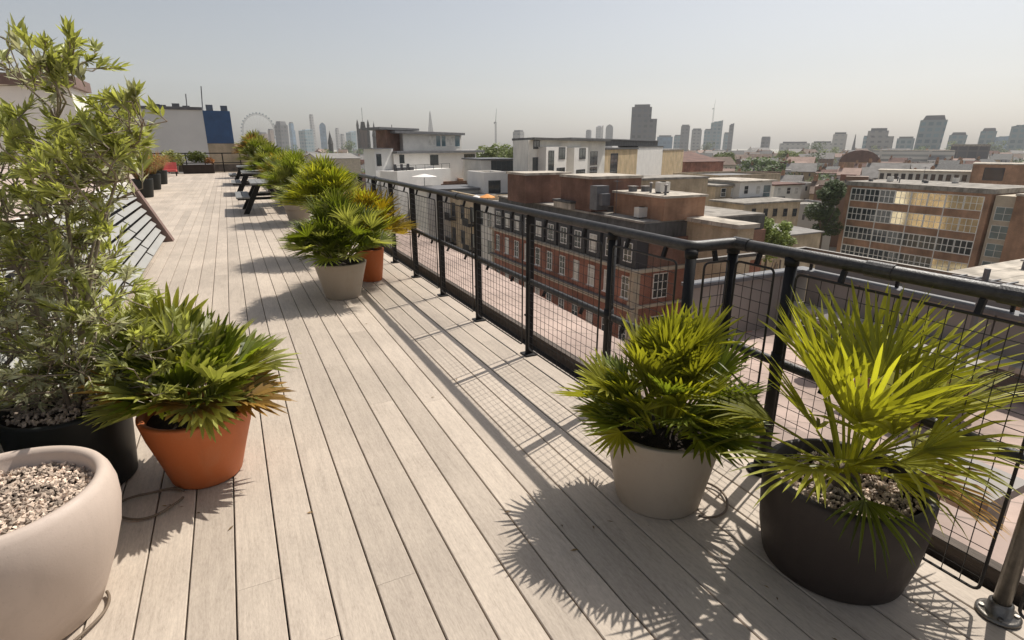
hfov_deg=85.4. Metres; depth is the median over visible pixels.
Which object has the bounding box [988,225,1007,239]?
window
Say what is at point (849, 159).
barrel roof hall
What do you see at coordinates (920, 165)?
house
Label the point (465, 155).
window
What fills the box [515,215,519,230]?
window
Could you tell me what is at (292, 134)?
office tower
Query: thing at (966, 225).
window
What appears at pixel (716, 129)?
office tower
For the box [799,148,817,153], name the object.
house
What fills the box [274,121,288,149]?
office tower
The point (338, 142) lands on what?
office tower
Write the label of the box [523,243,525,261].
window
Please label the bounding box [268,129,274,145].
office tower
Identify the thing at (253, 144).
potted palm
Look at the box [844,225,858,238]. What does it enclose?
window
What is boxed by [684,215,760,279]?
flat roof block
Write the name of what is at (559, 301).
window
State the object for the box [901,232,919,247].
window
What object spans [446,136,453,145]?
window
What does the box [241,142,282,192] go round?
potted palm
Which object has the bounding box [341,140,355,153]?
tree
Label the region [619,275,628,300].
window
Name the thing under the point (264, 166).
potted palm
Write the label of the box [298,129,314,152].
office tower
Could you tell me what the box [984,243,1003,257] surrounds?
window
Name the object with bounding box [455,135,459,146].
window
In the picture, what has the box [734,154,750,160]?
house
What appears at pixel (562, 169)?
window
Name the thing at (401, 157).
window
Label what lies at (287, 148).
tree
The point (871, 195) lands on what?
window
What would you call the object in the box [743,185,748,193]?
window
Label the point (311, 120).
office tower
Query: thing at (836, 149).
tree
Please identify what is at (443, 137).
window
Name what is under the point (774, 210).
window
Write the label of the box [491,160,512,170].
window
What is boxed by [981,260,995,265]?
window
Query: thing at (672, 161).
terraced flats
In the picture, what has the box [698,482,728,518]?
drip hose
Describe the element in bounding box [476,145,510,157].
tree
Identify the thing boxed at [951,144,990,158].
office block
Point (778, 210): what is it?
town house
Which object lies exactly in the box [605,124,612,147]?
office tower
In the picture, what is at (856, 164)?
house
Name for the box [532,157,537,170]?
window
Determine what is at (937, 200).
window
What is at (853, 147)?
office tower
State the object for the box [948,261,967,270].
window
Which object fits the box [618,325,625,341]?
window
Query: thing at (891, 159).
house
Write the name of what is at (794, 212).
window
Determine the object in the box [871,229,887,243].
window
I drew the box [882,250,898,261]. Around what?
window
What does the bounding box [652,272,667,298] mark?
window
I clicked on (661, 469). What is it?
potted palm
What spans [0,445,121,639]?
bowl planter
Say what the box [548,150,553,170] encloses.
window
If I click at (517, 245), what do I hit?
window
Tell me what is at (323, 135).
office tower
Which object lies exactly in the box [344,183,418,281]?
potted palm
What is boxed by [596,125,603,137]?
office tower
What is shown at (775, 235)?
tree
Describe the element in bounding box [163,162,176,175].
lounge chair
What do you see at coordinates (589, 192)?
roof block
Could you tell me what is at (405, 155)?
penthouse building
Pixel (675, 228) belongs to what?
brick building
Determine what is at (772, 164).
tree
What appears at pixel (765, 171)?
house
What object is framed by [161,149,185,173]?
shrub planter
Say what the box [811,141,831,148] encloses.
office tower
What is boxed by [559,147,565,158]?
window
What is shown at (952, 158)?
house
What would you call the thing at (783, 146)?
office tower
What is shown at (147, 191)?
grass pot
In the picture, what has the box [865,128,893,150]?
office tower
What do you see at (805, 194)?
house
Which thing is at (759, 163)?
tree
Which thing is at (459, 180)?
street house
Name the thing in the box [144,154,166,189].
grass pot
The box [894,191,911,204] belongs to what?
window
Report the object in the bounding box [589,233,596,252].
window
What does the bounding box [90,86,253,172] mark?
grey building
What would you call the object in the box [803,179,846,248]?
tree
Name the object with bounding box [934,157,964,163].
house
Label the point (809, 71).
sky
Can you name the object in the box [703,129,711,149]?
office tower
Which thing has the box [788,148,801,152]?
house
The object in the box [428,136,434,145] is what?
window
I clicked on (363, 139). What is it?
gothic tower
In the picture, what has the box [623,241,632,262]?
window
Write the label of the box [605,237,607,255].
window
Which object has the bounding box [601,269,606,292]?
window
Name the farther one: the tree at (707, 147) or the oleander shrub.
the tree at (707, 147)
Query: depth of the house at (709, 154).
473.67 m
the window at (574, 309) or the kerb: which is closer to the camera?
the kerb
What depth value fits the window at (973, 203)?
81.04 m
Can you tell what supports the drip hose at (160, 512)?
on the deck at (460, 448)
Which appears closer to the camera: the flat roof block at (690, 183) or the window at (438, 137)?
the flat roof block at (690, 183)
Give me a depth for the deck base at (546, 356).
3.06 m
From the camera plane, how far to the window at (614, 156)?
104.43 m
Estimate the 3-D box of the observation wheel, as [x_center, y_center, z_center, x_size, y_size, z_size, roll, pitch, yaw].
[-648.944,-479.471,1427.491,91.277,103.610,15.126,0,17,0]
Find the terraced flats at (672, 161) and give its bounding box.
[661,149,683,174]
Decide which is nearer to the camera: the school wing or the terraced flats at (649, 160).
the school wing
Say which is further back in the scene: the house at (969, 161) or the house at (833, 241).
the house at (969, 161)
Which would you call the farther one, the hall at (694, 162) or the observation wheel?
the observation wheel
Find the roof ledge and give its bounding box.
[387,228,1023,575]
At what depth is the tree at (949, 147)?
839.89 m
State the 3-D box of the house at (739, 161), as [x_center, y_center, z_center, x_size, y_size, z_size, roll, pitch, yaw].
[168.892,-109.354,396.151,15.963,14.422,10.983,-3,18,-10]
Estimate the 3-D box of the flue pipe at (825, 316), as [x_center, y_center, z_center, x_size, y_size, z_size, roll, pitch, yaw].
[4.365,0.319,7.749,0.340,0.850,0.323,-8,19,-25]
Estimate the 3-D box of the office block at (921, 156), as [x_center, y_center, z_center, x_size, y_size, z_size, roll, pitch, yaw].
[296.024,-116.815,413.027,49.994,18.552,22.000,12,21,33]
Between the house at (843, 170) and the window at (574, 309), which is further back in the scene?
the house at (843, 170)
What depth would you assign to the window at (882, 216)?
92.53 m
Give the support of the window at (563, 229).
in the brick building at (675, 228)
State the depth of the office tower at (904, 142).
952.58 m
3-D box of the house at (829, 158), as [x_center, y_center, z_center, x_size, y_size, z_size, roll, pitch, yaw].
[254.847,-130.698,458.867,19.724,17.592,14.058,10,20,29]
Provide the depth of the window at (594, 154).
94.54 m
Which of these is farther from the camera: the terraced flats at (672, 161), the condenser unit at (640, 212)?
the terraced flats at (672, 161)
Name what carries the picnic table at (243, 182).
on the deck at (460, 448)
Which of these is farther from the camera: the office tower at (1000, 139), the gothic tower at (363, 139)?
the office tower at (1000, 139)
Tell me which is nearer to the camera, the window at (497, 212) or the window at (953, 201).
the window at (497, 212)
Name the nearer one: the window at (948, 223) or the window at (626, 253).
the window at (626, 253)
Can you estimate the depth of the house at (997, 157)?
454.61 m
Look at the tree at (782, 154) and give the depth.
402.05 m
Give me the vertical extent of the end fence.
1.120 m
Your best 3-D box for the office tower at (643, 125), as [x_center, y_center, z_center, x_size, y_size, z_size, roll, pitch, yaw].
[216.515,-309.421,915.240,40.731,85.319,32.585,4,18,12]
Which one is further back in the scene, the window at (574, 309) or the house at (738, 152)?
the house at (738, 152)
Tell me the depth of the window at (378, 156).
83.90 m
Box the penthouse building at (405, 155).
[359,125,484,221]
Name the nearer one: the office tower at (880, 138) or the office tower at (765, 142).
the office tower at (880, 138)
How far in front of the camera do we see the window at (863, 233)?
95.73 m
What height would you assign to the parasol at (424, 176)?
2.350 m
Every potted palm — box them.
[70,281,299,489]
[231,129,272,169]
[233,134,282,178]
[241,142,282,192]
[251,147,292,201]
[258,149,310,222]
[269,151,366,258]
[277,186,401,299]
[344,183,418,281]
[551,295,780,519]
[671,279,1023,605]
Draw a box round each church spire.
[328,131,333,152]
[372,121,376,147]
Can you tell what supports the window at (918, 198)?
in the school building at (940, 225)
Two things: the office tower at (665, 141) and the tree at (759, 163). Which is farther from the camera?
the office tower at (665, 141)
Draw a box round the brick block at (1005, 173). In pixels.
[969,162,1023,184]
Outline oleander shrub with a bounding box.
[0,13,212,484]
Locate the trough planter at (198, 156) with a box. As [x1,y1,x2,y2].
[182,151,214,173]
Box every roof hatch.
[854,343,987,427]
[884,441,1023,527]
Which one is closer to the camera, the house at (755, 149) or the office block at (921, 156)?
the office block at (921, 156)
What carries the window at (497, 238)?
in the brick building at (675, 228)
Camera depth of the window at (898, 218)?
90.50 m
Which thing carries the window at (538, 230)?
in the brick building at (675, 228)
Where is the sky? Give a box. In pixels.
[0,0,1023,149]
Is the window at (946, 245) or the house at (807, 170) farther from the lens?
the house at (807, 170)
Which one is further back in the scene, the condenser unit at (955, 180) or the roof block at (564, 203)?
the condenser unit at (955, 180)
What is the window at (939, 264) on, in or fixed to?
in the school building at (940, 225)
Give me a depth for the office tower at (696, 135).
1426.17 m
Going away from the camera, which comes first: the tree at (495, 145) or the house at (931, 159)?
the tree at (495, 145)
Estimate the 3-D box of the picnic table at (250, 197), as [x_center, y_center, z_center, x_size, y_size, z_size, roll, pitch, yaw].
[-5.917,-3.006,13.411,1.380,0.705,1.900,-8,19,-25]
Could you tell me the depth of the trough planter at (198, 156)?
31.41 m
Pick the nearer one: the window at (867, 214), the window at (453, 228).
the window at (453, 228)
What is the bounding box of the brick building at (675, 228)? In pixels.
[489,195,765,344]
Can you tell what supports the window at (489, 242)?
in the street house at (491, 218)
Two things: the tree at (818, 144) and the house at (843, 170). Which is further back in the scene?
the tree at (818, 144)
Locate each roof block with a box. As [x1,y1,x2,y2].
[506,171,571,202]
[552,198,575,209]
[559,173,643,211]
[612,189,708,220]
[641,174,709,204]
[673,171,780,181]
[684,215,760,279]
[950,258,1023,393]
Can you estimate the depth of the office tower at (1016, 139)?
856.08 m
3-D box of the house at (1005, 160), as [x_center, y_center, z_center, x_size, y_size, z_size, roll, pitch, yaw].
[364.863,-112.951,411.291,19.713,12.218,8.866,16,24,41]
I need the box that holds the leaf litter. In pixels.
[162,301,836,639]
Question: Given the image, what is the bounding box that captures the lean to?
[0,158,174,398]
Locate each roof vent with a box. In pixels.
[628,185,638,191]
[641,185,649,191]
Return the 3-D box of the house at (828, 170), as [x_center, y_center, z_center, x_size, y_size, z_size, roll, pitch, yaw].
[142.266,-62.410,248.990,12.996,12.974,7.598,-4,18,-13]
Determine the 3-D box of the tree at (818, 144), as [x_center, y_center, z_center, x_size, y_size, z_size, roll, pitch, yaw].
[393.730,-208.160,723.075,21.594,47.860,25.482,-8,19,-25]
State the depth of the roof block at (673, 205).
42.70 m
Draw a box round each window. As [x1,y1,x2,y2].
[376,154,381,165]
[399,155,404,163]
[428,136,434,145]
[430,155,438,164]
[436,135,440,146]
[441,135,445,146]
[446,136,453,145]
[451,202,455,216]
[452,227,455,240]
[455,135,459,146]
[460,204,464,218]
[461,230,464,243]
[464,154,474,157]
[470,207,473,222]
[481,237,484,252]
[487,211,491,226]
[488,180,500,192]
[488,239,491,254]
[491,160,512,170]
[495,234,499,250]
[496,211,499,224]
[504,237,508,254]
[505,213,509,227]
[514,240,518,258]
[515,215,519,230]
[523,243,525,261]
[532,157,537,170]
[533,140,539,148]
[535,247,539,265]
[535,287,539,295]
[536,220,541,236]
[546,251,551,270]
[546,292,550,301]
[547,223,553,240]
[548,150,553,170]
[557,167,564,171]
[558,255,564,275]
[558,298,563,308]
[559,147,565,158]
[560,226,566,243]
[571,259,579,280]
[572,304,577,315]
[574,230,581,247]
[576,169,584,173]
[579,148,585,158]
[586,310,592,324]
[587,264,594,287]
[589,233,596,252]
[590,151,597,164]
[590,167,596,172]
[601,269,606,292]
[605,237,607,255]
[610,153,617,172]
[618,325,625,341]
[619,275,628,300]
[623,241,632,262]
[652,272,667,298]
[720,188,725,196]
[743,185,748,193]
[755,185,760,193]
[762,185,770,196]
[772,208,777,216]
[782,208,787,216]
[792,208,796,216]
[841,244,854,254]
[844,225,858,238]
[847,206,861,220]
[850,187,865,200]
[854,246,868,256]
[856,227,872,240]
[860,208,875,221]
[863,188,880,202]
[868,248,883,259]
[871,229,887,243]
[875,209,891,223]
[879,189,895,203]
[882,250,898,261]
[886,230,902,245]
[890,211,906,224]
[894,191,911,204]
[898,253,914,264]
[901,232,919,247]
[905,213,923,227]
[910,192,928,206]
[913,255,930,267]
[917,235,935,250]
[922,214,940,228]
[926,193,946,207]
[930,258,949,270]
[934,237,954,252]
[939,216,959,231]
[944,194,965,209]
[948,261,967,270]
[952,239,972,255]
[957,218,978,233]
[962,195,984,210]
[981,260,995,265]
[982,168,1004,180]
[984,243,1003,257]
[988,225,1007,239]
[993,206,1012,221]
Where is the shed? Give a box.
[760,223,824,299]
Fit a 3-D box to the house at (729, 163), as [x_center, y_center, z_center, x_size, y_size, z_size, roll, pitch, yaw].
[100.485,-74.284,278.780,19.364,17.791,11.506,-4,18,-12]
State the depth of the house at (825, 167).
271.62 m
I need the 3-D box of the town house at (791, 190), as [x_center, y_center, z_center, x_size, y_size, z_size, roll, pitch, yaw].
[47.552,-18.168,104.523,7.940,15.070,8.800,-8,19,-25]
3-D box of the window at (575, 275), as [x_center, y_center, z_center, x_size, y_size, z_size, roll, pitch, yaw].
[5.618,-4.387,49.016,0.180,1.824,1.080,-8,19,-25]
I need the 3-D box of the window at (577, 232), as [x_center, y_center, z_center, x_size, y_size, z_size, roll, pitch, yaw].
[5.717,-7.041,48.233,0.080,1.490,1.040,-8,19,-25]
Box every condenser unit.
[634,206,647,218]
[655,181,670,192]
[887,176,893,181]
[952,178,959,182]
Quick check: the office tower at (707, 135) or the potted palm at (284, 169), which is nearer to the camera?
the potted palm at (284, 169)
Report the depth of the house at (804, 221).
113.12 m
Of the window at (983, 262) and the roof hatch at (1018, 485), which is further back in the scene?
the window at (983, 262)
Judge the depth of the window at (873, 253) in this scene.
94.45 m
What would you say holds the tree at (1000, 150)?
on the ground
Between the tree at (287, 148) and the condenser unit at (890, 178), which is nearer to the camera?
the condenser unit at (890, 178)
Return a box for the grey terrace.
[681,247,1023,535]
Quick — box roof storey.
[570,137,659,145]
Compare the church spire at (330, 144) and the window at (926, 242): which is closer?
the window at (926, 242)
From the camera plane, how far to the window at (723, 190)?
86.74 m
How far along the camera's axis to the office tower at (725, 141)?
1428.27 m
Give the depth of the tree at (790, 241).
59.76 m
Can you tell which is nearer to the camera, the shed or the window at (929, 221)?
the shed
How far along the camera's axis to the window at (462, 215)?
72.43 m
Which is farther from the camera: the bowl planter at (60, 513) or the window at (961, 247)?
the window at (961, 247)
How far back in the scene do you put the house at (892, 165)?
200.96 m
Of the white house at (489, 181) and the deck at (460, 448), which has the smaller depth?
the deck at (460, 448)
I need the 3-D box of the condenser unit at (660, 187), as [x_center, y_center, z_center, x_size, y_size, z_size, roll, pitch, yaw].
[11.953,-10.536,44.012,1.000,0.883,0.600,-8,19,-25]
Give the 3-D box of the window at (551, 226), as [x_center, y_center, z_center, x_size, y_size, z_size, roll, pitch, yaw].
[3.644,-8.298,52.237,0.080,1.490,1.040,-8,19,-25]
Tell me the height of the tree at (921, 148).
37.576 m
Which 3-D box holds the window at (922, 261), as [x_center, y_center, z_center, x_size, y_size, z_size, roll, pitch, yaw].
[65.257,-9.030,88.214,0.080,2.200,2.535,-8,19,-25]
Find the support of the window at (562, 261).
in the brick building at (675, 228)
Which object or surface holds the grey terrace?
on the ground
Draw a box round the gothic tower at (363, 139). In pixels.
[356,108,370,151]
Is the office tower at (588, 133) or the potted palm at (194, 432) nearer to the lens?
the potted palm at (194, 432)
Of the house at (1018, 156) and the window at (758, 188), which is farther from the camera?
the house at (1018, 156)
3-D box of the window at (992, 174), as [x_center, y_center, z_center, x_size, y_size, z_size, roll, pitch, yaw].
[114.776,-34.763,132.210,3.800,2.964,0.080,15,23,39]
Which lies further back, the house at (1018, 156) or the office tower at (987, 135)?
the office tower at (987, 135)
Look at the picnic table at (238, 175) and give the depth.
22.38 m
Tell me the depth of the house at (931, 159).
393.20 m
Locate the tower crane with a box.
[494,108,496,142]
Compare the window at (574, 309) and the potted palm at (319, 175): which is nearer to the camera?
the potted palm at (319, 175)
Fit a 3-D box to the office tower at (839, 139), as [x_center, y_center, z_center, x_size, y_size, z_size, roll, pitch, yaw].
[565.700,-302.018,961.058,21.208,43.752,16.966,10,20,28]
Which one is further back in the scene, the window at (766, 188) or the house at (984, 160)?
the house at (984, 160)
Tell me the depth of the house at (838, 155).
566.78 m
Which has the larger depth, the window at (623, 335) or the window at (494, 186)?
the window at (494, 186)
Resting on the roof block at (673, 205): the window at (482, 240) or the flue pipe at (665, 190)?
the flue pipe at (665, 190)
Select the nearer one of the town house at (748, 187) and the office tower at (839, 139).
the town house at (748, 187)
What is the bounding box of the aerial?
[945,268,1023,423]
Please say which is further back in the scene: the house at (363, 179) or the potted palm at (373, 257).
the house at (363, 179)
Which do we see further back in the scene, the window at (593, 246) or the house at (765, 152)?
the house at (765, 152)
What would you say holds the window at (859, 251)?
in the school building at (940, 225)
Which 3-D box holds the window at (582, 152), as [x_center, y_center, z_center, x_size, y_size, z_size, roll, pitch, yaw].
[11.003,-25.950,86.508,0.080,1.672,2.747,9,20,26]
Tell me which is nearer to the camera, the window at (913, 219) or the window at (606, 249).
the window at (606, 249)
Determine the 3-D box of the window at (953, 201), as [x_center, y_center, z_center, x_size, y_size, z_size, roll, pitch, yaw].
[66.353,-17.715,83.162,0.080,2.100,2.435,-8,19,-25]
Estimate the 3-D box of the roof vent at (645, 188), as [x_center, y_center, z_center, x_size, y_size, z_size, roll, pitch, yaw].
[10.992,-10.822,45.662,0.660,0.440,0.660,-8,19,-25]
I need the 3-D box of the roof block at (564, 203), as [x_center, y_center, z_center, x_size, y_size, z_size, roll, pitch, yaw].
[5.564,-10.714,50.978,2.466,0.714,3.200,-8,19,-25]
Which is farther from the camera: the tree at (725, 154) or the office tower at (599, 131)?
the office tower at (599, 131)
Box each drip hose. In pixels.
[73,590,110,639]
[122,487,184,520]
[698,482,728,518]
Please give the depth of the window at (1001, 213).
78.40 m
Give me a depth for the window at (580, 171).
86.78 m
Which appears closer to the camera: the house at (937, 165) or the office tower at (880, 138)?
the house at (937, 165)
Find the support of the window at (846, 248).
in the school building at (940, 225)
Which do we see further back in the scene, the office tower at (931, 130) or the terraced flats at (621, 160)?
the office tower at (931, 130)
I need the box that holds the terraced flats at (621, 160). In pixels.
[604,148,638,174]
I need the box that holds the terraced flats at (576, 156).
[512,137,610,173]
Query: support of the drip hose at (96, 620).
on the deck at (460, 448)
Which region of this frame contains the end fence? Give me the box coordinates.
[129,153,247,173]
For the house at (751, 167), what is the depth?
248.44 m
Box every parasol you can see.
[412,174,436,185]
[480,194,494,198]
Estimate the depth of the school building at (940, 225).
88.12 m
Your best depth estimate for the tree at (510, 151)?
127.74 m
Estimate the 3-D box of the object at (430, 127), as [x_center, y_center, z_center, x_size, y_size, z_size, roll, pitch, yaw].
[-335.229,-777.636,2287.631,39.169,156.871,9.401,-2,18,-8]
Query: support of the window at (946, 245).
in the school building at (940, 225)
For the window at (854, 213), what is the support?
in the school building at (940, 225)
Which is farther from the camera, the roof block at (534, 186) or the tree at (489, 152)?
the tree at (489, 152)
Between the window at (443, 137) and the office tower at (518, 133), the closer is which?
the window at (443, 137)
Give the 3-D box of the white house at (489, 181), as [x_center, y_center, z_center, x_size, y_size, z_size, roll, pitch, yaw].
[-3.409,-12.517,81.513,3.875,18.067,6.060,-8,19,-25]
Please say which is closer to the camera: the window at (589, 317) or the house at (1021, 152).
the window at (589, 317)
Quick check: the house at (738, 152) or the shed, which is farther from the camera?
the house at (738, 152)
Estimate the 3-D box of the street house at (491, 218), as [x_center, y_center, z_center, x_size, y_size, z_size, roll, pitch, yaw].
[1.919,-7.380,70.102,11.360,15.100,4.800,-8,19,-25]
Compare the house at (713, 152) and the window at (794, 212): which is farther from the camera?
the house at (713, 152)
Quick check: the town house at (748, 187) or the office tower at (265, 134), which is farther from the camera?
the office tower at (265, 134)
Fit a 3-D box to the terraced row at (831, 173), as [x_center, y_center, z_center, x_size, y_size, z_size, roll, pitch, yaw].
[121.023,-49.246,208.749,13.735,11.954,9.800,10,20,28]
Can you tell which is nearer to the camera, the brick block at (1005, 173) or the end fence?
the end fence
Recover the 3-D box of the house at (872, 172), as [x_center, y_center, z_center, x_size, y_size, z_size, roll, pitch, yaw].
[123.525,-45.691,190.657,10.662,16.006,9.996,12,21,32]
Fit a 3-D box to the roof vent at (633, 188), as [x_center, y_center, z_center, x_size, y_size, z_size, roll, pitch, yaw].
[9.948,-10.809,45.623,0.660,0.440,0.660,-8,19,-25]
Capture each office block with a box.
[871,150,955,162]
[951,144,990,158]
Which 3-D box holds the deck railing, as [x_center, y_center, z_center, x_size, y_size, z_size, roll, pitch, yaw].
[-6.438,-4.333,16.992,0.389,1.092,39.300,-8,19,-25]
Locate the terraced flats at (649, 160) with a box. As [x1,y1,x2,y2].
[618,146,663,174]
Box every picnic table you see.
[229,165,256,179]
[231,170,274,193]
[235,179,283,213]
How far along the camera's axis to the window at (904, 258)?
90.23 m
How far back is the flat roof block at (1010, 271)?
25.46 m
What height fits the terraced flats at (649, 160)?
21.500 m
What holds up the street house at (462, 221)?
on the ground
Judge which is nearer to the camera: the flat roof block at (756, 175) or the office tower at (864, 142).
the flat roof block at (756, 175)
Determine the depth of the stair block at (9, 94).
14.96 m
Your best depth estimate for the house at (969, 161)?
290.82 m
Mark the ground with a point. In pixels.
(830, 248)
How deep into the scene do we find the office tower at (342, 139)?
1618.33 m
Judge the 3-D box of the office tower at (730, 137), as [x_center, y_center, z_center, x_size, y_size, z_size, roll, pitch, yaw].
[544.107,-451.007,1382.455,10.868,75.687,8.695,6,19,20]
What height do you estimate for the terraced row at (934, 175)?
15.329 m
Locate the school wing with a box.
[978,193,1023,265]
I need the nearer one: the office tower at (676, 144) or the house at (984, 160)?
the house at (984, 160)
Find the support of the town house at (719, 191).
on the ground
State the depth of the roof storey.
118.52 m
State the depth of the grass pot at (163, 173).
22.56 m
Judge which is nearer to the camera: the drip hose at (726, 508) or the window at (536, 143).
the drip hose at (726, 508)
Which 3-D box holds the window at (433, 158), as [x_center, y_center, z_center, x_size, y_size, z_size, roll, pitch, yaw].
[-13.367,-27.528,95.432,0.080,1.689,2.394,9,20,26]
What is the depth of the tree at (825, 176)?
188.85 m
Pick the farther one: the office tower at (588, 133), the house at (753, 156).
the office tower at (588, 133)
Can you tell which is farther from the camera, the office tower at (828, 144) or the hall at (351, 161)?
the office tower at (828, 144)
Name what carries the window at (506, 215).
in the brick building at (675, 228)
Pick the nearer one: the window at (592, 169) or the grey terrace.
the grey terrace
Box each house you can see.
[362,173,365,193]
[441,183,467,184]
[443,178,466,183]
[444,191,507,259]
[461,157,512,182]
[467,170,507,192]
[481,200,498,268]
[691,151,712,156]
[702,149,724,154]
[705,183,734,206]
[708,177,777,197]
[709,196,803,225]
[712,157,736,169]
[726,149,743,154]
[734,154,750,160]
[735,156,752,163]
[737,149,754,151]
[748,147,769,151]
[748,152,772,158]
[748,171,780,172]
[749,162,762,170]
[760,149,771,153]
[770,181,805,198]
[780,170,803,181]
[781,181,810,199]
[785,154,815,162]
[786,159,816,181]
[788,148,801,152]
[797,200,835,249]
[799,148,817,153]
[808,151,834,165]
[809,174,844,199]
[813,176,868,246]
[816,166,837,171]
[822,163,839,169]
[833,153,844,165]
[837,163,861,180]
[840,174,856,180]
[853,160,866,167]
[857,163,893,179]
[866,158,910,168]
[888,155,907,162]
[907,157,919,162]
[907,160,940,169]
[927,155,945,162]
[933,160,972,169]
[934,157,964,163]
[949,156,974,159]
[960,158,980,162]
[975,156,995,161]
[990,152,1012,161]
[998,152,1022,161]
[1000,159,1023,162]
[1006,150,1023,158]
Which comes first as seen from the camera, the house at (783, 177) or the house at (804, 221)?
the house at (804, 221)
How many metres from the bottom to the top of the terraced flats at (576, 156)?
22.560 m
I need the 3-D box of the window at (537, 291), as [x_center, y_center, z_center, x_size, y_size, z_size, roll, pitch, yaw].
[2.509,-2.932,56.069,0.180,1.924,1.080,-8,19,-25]
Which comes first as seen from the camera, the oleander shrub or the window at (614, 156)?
the oleander shrub
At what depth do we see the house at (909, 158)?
370.22 m
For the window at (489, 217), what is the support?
in the street house at (491, 218)
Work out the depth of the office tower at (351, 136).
1523.11 m
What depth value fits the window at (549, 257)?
53.02 m
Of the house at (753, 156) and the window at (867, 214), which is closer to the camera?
the window at (867, 214)
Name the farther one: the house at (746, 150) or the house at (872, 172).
the house at (746, 150)
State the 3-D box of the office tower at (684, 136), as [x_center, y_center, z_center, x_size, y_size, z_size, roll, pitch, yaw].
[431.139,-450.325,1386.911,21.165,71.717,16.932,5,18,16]
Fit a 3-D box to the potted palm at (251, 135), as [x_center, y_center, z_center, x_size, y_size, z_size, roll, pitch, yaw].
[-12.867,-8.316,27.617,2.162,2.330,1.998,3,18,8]
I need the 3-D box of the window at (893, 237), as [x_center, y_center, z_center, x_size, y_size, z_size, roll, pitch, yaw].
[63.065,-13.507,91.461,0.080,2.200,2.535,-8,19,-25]
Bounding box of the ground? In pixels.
[299,149,1023,337]
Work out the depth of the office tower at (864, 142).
1048.14 m
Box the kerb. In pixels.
[380,244,1023,609]
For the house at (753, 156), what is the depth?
473.08 m
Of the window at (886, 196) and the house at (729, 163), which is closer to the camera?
the window at (886, 196)
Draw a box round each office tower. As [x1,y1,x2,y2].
[259,132,268,141]
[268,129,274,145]
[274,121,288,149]
[288,122,296,150]
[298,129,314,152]
[309,114,316,150]
[319,123,327,148]
[335,128,340,151]
[340,134,345,148]
[346,131,357,152]
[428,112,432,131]
[513,130,523,137]
[586,130,590,137]
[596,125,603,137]
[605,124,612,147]
[630,104,656,139]
[657,135,672,148]
[673,135,679,148]
[679,125,689,150]
[690,128,701,149]
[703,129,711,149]
[710,120,722,149]
[722,132,728,150]
[727,123,733,150]
[760,137,770,147]
[779,142,809,150]
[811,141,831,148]
[831,132,847,150]
[851,135,855,149]
[862,136,866,147]
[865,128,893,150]
[895,136,914,149]
[913,115,947,149]
[946,132,967,148]
[977,128,996,147]
[992,136,1008,152]
[1005,125,1023,151]
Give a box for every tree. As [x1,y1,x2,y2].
[284,145,297,151]
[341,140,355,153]
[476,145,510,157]
[492,143,511,154]
[497,144,512,157]
[699,141,714,149]
[714,151,736,161]
[740,156,776,171]
[755,216,792,330]
[762,159,794,171]
[773,231,797,326]
[776,149,798,157]
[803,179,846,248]
[805,141,825,150]
[805,151,825,168]
[805,172,836,181]
[828,147,840,152]
[914,145,929,149]
[944,140,957,149]
[988,140,1008,152]
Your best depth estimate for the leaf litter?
2.29 m
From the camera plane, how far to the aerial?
5.84 m
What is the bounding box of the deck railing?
[304,162,1023,629]
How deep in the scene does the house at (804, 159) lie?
293.33 m
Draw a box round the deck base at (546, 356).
[185,173,588,639]
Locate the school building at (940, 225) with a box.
[836,179,1023,282]
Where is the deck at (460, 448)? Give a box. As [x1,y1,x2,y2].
[62,172,1023,639]
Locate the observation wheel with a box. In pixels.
[241,112,275,137]
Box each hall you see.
[305,153,360,186]
[682,151,724,171]
[839,150,879,167]
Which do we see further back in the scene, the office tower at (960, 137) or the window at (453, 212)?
the office tower at (960, 137)
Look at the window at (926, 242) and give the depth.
87.27 m
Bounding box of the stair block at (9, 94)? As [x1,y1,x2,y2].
[0,72,95,157]
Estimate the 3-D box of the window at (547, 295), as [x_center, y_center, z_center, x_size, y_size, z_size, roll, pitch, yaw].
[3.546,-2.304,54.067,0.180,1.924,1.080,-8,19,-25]
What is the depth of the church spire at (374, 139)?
530.53 m
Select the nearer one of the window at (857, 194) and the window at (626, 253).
the window at (626, 253)
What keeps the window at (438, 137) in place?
in the penthouse building at (405, 155)
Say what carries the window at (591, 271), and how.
in the brick building at (675, 228)
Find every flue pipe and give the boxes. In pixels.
[664,184,667,194]
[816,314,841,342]
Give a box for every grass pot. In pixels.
[130,155,165,197]
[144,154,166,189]
[153,151,173,183]
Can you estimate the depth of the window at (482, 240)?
67.88 m
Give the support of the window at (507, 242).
in the brick building at (675, 228)
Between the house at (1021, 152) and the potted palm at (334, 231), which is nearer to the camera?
the potted palm at (334, 231)
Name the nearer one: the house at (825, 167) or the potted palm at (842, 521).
the potted palm at (842, 521)
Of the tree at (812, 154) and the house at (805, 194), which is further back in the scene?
the tree at (812, 154)
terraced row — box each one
[815,172,836,178]
[877,169,971,182]
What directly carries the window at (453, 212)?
in the street house at (462, 221)
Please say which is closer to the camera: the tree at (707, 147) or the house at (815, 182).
the house at (815, 182)
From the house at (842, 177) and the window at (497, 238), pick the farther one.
the house at (842, 177)
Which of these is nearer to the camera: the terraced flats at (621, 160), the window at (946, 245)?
the window at (946, 245)
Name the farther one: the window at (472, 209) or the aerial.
the window at (472, 209)
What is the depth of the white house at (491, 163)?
90.31 m

